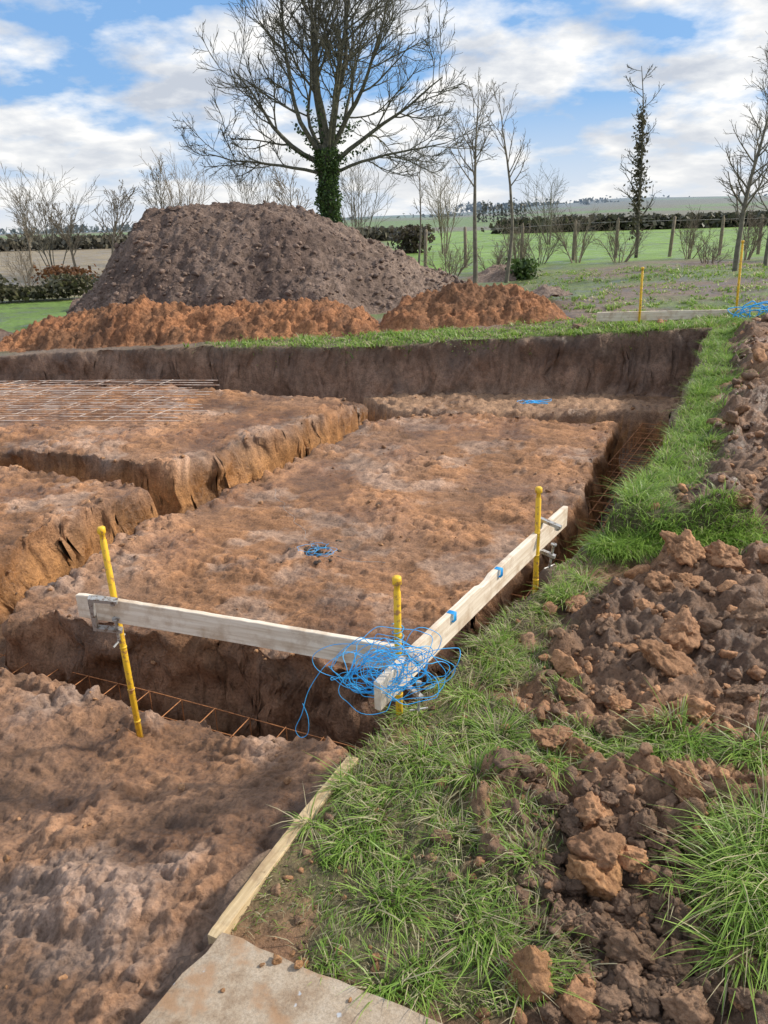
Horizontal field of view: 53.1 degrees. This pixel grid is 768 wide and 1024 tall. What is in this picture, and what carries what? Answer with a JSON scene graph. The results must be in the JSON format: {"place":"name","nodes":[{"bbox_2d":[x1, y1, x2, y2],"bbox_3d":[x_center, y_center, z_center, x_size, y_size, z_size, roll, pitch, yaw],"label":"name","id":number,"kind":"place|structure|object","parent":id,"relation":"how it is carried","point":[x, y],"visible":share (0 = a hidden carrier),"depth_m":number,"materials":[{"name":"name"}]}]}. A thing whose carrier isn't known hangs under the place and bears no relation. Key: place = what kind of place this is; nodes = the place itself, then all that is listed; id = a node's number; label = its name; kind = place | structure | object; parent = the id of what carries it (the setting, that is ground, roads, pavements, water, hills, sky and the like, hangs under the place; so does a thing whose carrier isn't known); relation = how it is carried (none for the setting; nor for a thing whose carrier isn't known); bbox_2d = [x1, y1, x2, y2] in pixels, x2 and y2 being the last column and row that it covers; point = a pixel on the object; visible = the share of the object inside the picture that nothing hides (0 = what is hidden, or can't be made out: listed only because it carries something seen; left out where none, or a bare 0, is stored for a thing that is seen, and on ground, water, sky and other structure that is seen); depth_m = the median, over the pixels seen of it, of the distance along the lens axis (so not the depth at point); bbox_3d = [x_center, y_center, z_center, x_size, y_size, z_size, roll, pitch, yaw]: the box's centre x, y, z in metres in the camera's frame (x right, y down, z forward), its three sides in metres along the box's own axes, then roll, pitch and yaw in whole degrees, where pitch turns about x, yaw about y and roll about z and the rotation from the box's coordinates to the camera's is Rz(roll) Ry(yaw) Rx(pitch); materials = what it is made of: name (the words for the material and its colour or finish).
{"place":"outdoors","nodes":[
{"label":"outdoors","id":0,"kind":"place"},
{"bbox_2d":[0,196,767,1023],"bbox_3d":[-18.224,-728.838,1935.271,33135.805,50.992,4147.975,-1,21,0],"label":"ground","id":1,"kind":"structure","parent":0,"point":[120,936],"depth_m":4.22,"materials":[{"name":"soil"}]},
{"bbox_2d":[0,243,48,286],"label":"bare shrub","id":2,"kind":"object","parent":1,"relation":"on","point":[30,270],"visible":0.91,"depth_m":22.74,"materials":[{"name":"brown plant"}]},
{"bbox_2d":[12,187,42,265],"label":"bare tree","id":3,"kind":"object","parent":1,"relation":"on","point":[28,238],"visible":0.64,"depth_m":31.62,"materials":[{"name":"brown plant"}]},
{"bbox_2d":[0,273,100,301],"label":"hedge","id":4,"kind":"object","parent":1,"relation":"on","point":[60,287],"visible":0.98,"depth_m":18.76,"materials":[{"name":"green plant"}]},
{"bbox_2d":[0,163,104,267],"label":"bare tree","id":5,"kind":"object","parent":1,"relation":"on","point":[34,218],"visible":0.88,"depth_m":26.08,"materials":[{"name":"brown plant"}]},
{"bbox_2d":[34,197,87,266],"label":"bare tree","id":6,"kind":"object","parent":1,"relation":"on","point":[60,217],"visible":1,"depth_m":25.52,"materials":[{"name":"brown plant"}]},
{"bbox_2d":[26,264,102,283],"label":"russet bush","id":7,"kind":"object","parent":1,"relation":"on","point":[56,270],"visible":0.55,"depth_m":21.74,"materials":[{"name":"brown plant"}]},
{"bbox_2d":[0,380,219,421],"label":"rebar sheets","id":8,"kind":"object","parent":1,"relation":"on","point":[81,402],"visible":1,"depth_m":8.72,"materials":[{"name":"brown metal"}]},
{"bbox_2d":[91,179,138,253],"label":"bare tree","id":9,"kind":"object","parent":1,"relation":"on","point":[115,207],"visible":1,"depth_m":26.28,"materials":[{"name":"brown plant"}]},
{"bbox_2d":[96,526,142,737],"bbox_3d":[-1.022,0.550,3.027,0.030,1.046,0.092,-18,27,-36],"label":"survey stake","id":10,"kind":"object","parent":1,"relation":"on","point":[101,531],"visible":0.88,"depth_m":3.01,"materials":[{"name":"yellow paint"}]},
{"bbox_2d":[76,593,394,669],"bbox_3d":[-0.569,0.423,2.786,1.294,0.099,0.028,6,22,18],"label":"profile board","id":11,"kind":"object","parent":10,"relation":"attached to","point":[280,637],"visible":0.84,"depth_m":2.77,"materials":[{"name":"brown wood"}]},
{"bbox_2d":[87,595,125,647],"bbox_3d":[-1.055,0.412,2.928,0.111,0.244,0.117,-8,22,-16],"label":"clamp","id":12,"kind":"object","parent":11,"relation":"attached to","point":[92,600],"visible":0.99,"depth_m":2.91,"materials":[{"name":"metal"}]},
{"bbox_2d":[136,157,182,208],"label":"bare tree","id":13,"kind":"object","parent":1,"relation":"on","point":[156,187],"visible":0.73,"depth_m":31.15,"materials":[{"name":"brown plant"}]},
{"bbox_2d":[136,142,218,208],"bbox_3d":[-8.049,-12.148,30.514,2.843,4.580,3.055,-12,23,-25],"label":"bare tree","id":14,"kind":"object","parent":1,"relation":"on","point":[179,188],"visible":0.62,"depth_m":30.21,"materials":[{"name":"brown plant"}]},
{"bbox_2d":[0,653,362,749],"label":"trench rebar","id":15,"kind":"object","parent":1,"relation":"on","point":[249,718],"visible":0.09,"depth_m":3.77,"materials":[{"name":"brown metal"}]},
{"bbox_2d":[0,294,381,352],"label":"clay heap","id":16,"kind":"object","parent":1,"relation":"on","point":[142,320],"visible":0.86,"depth_m":10.80,"materials":[{"name":"soil"}]},
{"bbox_2d":[0,224,435,250],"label":"hedge","id":17,"kind":"object","parent":1,"relation":"on","point":[99,241],"visible":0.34,"depth_m":50.18,"materials":[{"name":"green plant"}]},
{"bbox_2d":[209,139,298,205],"bbox_3d":[-5.110,-12.457,30.787,3.386,4.784,3.413,18,29,41],"label":"bare tree","id":18,"kind":"object","parent":1,"relation":"on","point":[246,193],"visible":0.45,"depth_m":30.37,"materials":[{"name":"brown plant"}]},
{"bbox_2d":[0,208,521,234],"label":"distant trees","id":19,"kind":"object","parent":1,"relation":"on","point":[84,229],"visible":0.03,"depth_m":388.92,"materials":[{"name":"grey plant"}]},
{"bbox_2d":[207,755,358,943],"bbox_3d":[-0.251,0.965,2.155,0.042,0.171,0.713,9,23,24],"label":"shuttering plank","id":20,"kind":"object","parent":1,"relation":"on","point":[234,911],"visible":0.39,"depth_m":2.00,"materials":[{"name":"brown wood"}]},
{"bbox_2d":[0,201,572,341],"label":"spoil heap","id":21,"kind":"object","parent":1,"relation":"on","point":[176,234],"visible":0.6,"depth_m":12.82,"materials":[{"name":"soil"}]},
{"bbox_2d":[66,200,466,313],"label":"heap lumps","id":22,"kind":"object","parent":21,"relation":"on","point":[252,264],"visible":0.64,"depth_m":12.87,"materials":[{"name":"soil"}]},
{"bbox_2d":[266,159,313,208],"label":"bare tree","id":23,"kind":"object","parent":1,"relation":"on","point":[275,191],"visible":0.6,"depth_m":31.23,"materials":[{"name":"brown plant"}]},
{"bbox_2d":[141,932,441,1023],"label":"concrete slab","id":24,"kind":"structure","parent":1,"relation":"on","point":[282,992],"depth_m":1.67,"materials":[{"name":"beige concrete"}]},
{"bbox_2d":[220,950,351,1002],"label":"clay crumbs","id":25,"kind":"object","parent":24,"relation":"on","point":[277,960],"visible":1,"depth_m":1.74,"materials":[{"name":"soil"}]},
{"bbox_2d":[1,395,658,988],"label":"clay crumbs","id":26,"kind":"object","parent":1,"relation":"on","point":[181,787],"visible":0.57,"depth_m":5.20,"materials":[{"name":"soil"}]},
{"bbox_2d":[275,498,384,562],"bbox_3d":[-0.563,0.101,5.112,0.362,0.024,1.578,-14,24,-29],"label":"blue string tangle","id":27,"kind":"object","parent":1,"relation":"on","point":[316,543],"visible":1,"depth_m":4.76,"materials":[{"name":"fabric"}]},
{"bbox_2d":[169,0,496,222],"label":"ivy clad tree","id":28,"kind":"object","parent":1,"relation":"on","point":[326,158],"visible":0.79,"depth_m":24.66,"materials":[{"name":"brown plant"}]},
{"bbox_2d":[314,136,405,238],"bbox_3d":[-1.189,-11.585,28.479,2.846,4.536,4.128,-20,28,-40],"label":"bare tree","id":29,"kind":"object","parent":1,"relation":"on","point":[357,192],"visible":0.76,"depth_m":28.55,"materials":[{"name":"brown plant"}]},
{"bbox_2d":[392,575,402,718],"bbox_3d":[0.048,0.510,2.539,0.030,0.660,0.030,-1,21,0],"label":"survey stake","id":30,"kind":"object","parent":1,"relation":"on","point":[396,581],"visible":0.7,"depth_m":2.46,"materials":[{"name":"yellow paint"}]},
{"bbox_2d":[387,224,439,253],"bbox_3d":[1.265,-11.951,33.914,2.298,1.422,2.284,-9,22,-19],"label":"dark bush","id":31,"kind":"object","parent":1,"relation":"on","point":[410,235],"visible":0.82,"depth_m":33.67,"materials":[{"name":"green plant"}]},
{"bbox_2d":[408,144,427,263],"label":"young bare tree","id":32,"kind":"object","parent":1,"relation":"on","point":[420,190],"visible":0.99,"depth_m":15.41,"materials":[{"name":"brown plant"}]},
{"bbox_2d":[408,147,479,252],"bbox_3d":[2.527,-12.658,31.199,3.063,4.396,3.414,-1,21,0],"label":"bare tree","id":33,"kind":"object","parent":1,"relation":"on","point":[438,212],"visible":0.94,"depth_m":31.44,"materials":[{"name":"brown plant"}]},
{"bbox_2d":[421,232,477,277],"bbox_3d":[1.537,-5.596,17.006,1.045,1.141,1.235,17,28,39],"label":"bare shrub","id":34,"kind":"object","parent":1,"relation":"on","point":[457,262],"visible":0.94,"depth_m":17.03,"materials":[{"name":"brown plant"}]},
{"bbox_2d":[183,262,767,1023],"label":"grass","id":35,"kind":"structure","parent":1,"relation":"on","point":[735,858],"depth_m":2.27,"materials":[{"name":"green plant"}]},
{"bbox_2d":[380,279,571,331],"bbox_3d":[1.226,-2.625,11.106,3.982,1.476,2.992,-1,21,0],"label":"clay heap","id":36,"kind":"object","parent":1,"relation":"on","point":[467,304],"visible":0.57,"depth_m":10.31,"materials":[{"name":"soil"}]},
{"bbox_2d":[445,67,506,283],"bbox_3d":[1.705,-6.501,15.177,1.220,4.078,1.014,-1,21,0],"label":"young bare tree","id":37,"kind":"object","parent":1,"relation":"on","point":[475,262],"visible":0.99,"depth_m":14.97,"materials":[{"name":"brown plant"}]},
{"bbox_2d":[470,232,515,271],"bbox_3d":[2.542,-6.030,18.024,1.094,1.085,0.815,-1,21,0],"label":"bare shrub","id":38,"kind":"object","parent":1,"relation":"on","point":[500,258],"visible":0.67,"depth_m":17.93,"materials":[{"name":"brown plant"}]},
{"bbox_2d":[476,198,526,221],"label":"poplar row","id":39,"kind":"object","parent":1,"relation":"on","point":[501,213],"visible":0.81,"depth_m":139.87,"materials":[{"name":"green plant"}]},
{"bbox_2d":[485,81,530,282],"bbox_3d":[2.406,-6.319,15.059,0.897,3.740,0.847,4,22,13],"label":"young bare tree","id":40,"kind":"object","parent":1,"relation":"on","point":[507,273],"visible":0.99,"depth_m":14.87,"materials":[{"name":"brown plant"}]},
{"bbox_2d":[492,211,540,263],"bbox_3d":[3.295,-6.581,18.814,1.164,1.462,1.730,-6,21,-11],"label":"bare shrub","id":41,"kind":"object","parent":1,"relation":"on","point":[518,242],"visible":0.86,"depth_m":18.73,"materials":[{"name":"brown plant"}]},
{"bbox_2d":[270,314,767,1023],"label":"soil clods","id":42,"kind":"object","parent":1,"relation":"on","point":[596,862],"visible":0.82,"depth_m":2.03,"materials":[{"name":"brown soil"}]},
{"bbox_2d":[499,257,542,280],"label":"evergreen shrub","id":43,"kind":"object","parent":1,"relation":"on","point":[522,268],"visible":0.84,"depth_m":16.04,"materials":[{"name":"green plant"}]},
{"bbox_2d":[389,422,666,725],"bbox_3d":[1.514,0.125,5.807,0.308,0.184,6.238,10,24,26],"label":"trench rebar","id":44,"kind":"object","parent":1,"relation":"on","point":[601,512],"visible":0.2,"depth_m":7.06,"materials":[{"name":"brown metal"}]},
{"bbox_2d":[517,400,551,403],"bbox_3d":[1.714,-1.252,8.739,0.410,0.018,0.199,-1,21,0],"label":"blue string tangle","id":45,"kind":"object","parent":1,"relation":"on","point":[531,401],"visible":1,"depth_m":8.75,"materials":[{"name":"blue plastic"}]},
{"bbox_2d":[532,486,541,593],"bbox_3d":[0.682,0.205,3.450,0.030,0.666,0.052,-5,21,-9],"label":"survey stake","id":46,"kind":"object","parent":1,"relation":"on","point":[538,490],"visible":0.82,"depth_m":3.40,"materials":[{"name":"yellow paint"}]},
{"bbox_2d":[374,506,567,710],"bbox_3d":[0.425,0.294,3.061,0.032,0.106,1.695,11,25,30],"label":"profile board","id":47,"kind":"object","parent":46,"relation":"attached to","point":[467,607],"visible":0.91,"depth_m":2.89,"materials":[{"name":"brown wood"}]},
{"bbox_2d":[295,623,457,737],"bbox_3d":[-0.035,0.572,2.473,0.535,0.430,0.206,-1,21,0],"label":"blue string tangle","id":48,"kind":"object","parent":47,"relation":"hanging from","point":[374,661],"visible":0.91,"depth_m":2.41,"materials":[{"name":"blue plastic"}]},
{"bbox_2d":[403,648,427,710],"bbox_3d":[0.089,0.554,2.514,0.059,0.193,0.099,-20,28,-40],"label":"clamp","id":49,"kind":"object","parent":47,"relation":"attached to","point":[415,692],"visible":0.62,"depth_m":2.51,"materials":[{"name":"metal"}]},
{"bbox_2d":[447,566,502,622],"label":"string marks on boards","id":50,"kind":"object","parent":47,"relation":"attached to","point":[454,613],"visible":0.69,"depth_m":2.77,"materials":[{"name":"blue plastic"}]},
{"bbox_2d":[539,517,561,569],"bbox_3d":[0.733,0.142,3.452,0.119,0.242,0.065,3,21,11],"label":"clamp","id":51,"kind":"object","parent":47,"relation":"attached to","point":[557,527],"visible":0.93,"depth_m":3.44,"materials":[{"name":"metal"}]},
{"bbox_2d":[509,219,567,264],"bbox_3d":[4.034,-7.123,20.353,1.519,1.302,1.230,-1,21,0],"label":"bare shrub","id":52,"kind":"object","parent":1,"relation":"on","point":[544,245],"visible":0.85,"depth_m":20.25,"materials":[{"name":"brown plant"}]},
{"bbox_2d":[518,159,568,244],"bbox_3d":[7.906,-15.589,38.704,2.715,4.298,4.684,4,22,13],"label":"bare tree","id":53,"kind":"object","parent":1,"relation":"on","point":[543,205],"visible":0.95,"depth_m":39.19,"materials":[{"name":"brown plant"}]},
{"bbox_2d":[542,202,604,262],"bbox_3d":[5.006,-7.165,19.816,1.770,1.633,1.747,-1,21,0],"label":"bare shrub","id":54,"kind":"object","parent":1,"relation":"on","point":[582,251],"visible":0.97,"depth_m":19.82,"materials":[{"name":"brown plant"}]},
{"bbox_2d":[424,214,765,266],"bbox_3d":[9.053,-7.519,21.477,15.990,1.432,0.099,-2,21,-3],"label":"post and wire fence","id":55,"kind":"object","parent":1,"relation":"on","point":[674,220],"visible":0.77,"depth_m":21.24,"materials":[{"name":"brown wood"}]},
{"bbox_2d":[442,193,767,212],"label":"distant trees","id":56,"kind":"object","parent":1,"relation":"on","point":[585,201],"visible":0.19,"depth_m":553.11,"materials":[{"name":"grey plant"}]},
{"bbox_2d":[593,218,652,262],"bbox_3d":[5.951,-6.742,19.239,1.436,1.124,1.353,-1,21,0],"label":"bare shrub","id":57,"kind":"object","parent":1,"relation":"on","point":[612,240],"visible":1,"depth_m":18.95,"materials":[{"name":"brown plant"}]},
{"bbox_2d":[481,210,767,233],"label":"hedge","id":58,"kind":"object","parent":1,"relation":"on","point":[657,221],"visible":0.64,"depth_m":62.89,"materials":[{"name":"green plant"}]},
{"bbox_2d":[616,64,664,257],"bbox_3d":[6.854,-9.225,20.525,1.366,4.861,1.044,-1,21,0],"label":"slim tree with ivy","id":59,"kind":"object","parent":1,"relation":"on","point":[640,182],"visible":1,"depth_m":20.53,"materials":[{"name":"green plant"}]},
{"bbox_2d":[638,267,643,322],"bbox_3d":[3.078,-2.533,9.235,0.053,0.781,0.033,-1,21,0],"label":"survey stake","id":60,"kind":"object","parent":1,"relation":"on","point":[640,298],"visible":0.93,"depth_m":9.20,"materials":[{"name":"yellow paint"}]},
{"bbox_2d":[596,309,731,321],"bbox_3d":[3.431,-2.402,9.399,1.763,0.111,0.030,-3,21,-9],"label":"profile board","id":61,"kind":"object","parent":1,"relation":"on","point":[645,315],"visible":0.84,"depth_m":9.37,"materials":[{"name":"brown wood"}]},
{"bbox_2d":[670,206,722,258],"bbox_3d":[7.912,-7.139,19.734,1.128,1.442,1.446,-7,22,-13],"label":"bare shrub","id":62,"kind":"object","parent":1,"relation":"on","point":[692,237],"visible":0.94,"depth_m":19.62,"materials":[{"name":"brown plant"}]},
{"bbox_2d":[690,234,733,263],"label":"bare shrub","id":63,"kind":"object","parent":1,"relation":"on","point":[703,252],"visible":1,"depth_m":17.66,"materials":[{"name":"brown plant"}]},
{"bbox_2d":[735,240,743,311],"bbox_3d":[4.363,-2.794,9.468,0.075,1.041,0.033,-1,21,0],"label":"survey stake","id":64,"kind":"object","parent":1,"relation":"on","point":[739,273],"visible":0.95,"depth_m":9.42,"materials":[{"name":"yellow paint"}]},
{"bbox_2d":[713,32,767,271],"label":"young bare tree","id":65,"kind":"object","parent":1,"relation":"on","point":[747,197],"visible":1,"depth_m":14.37,"materials":[{"name":"brown plant"}]},
{"bbox_2d":[728,301,767,317],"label":"blue string tangle","id":66,"kind":"object","parent":1,"relation":"on","point":[758,308],"visible":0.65,"depth_m":9.05,"materials":[{"name":"blue plastic"}]},
{"bbox_2d":[732,308,764,313],"bbox_3d":[4.706,-2.322,9.205,0.028,0.111,1.177,-16,27,-33],"label":"profile board","id":67,"kind":"object","parent":1,"relation":"on","point":[747,310],"visible":0.2,"depth_m":9.48,"materials":[{"name":"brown wood"}]},
{"bbox_2d":[731,195,767,259],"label":"bare shrub","id":68,"kind":"object","parent":1,"relation":"on","point":[753,244],"visible":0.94,"depth_m":18.49,"materials":[{"name":"brown plant"}]},
{"bbox_2d":[736,67,767,265],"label":"young bare tree","id":69,"kind":"object","parent":1,"relation":"on","point":[765,261],"visible":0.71,"depth_m":15.68,"materials":[{"name":"brown plant"}]},
{"bbox_2d":[0,0,767,232],"label":"sky","id":70,"kind":"structure","parent":0,"point":[86,85],"materials":[{"name":"blue"}]}
]}

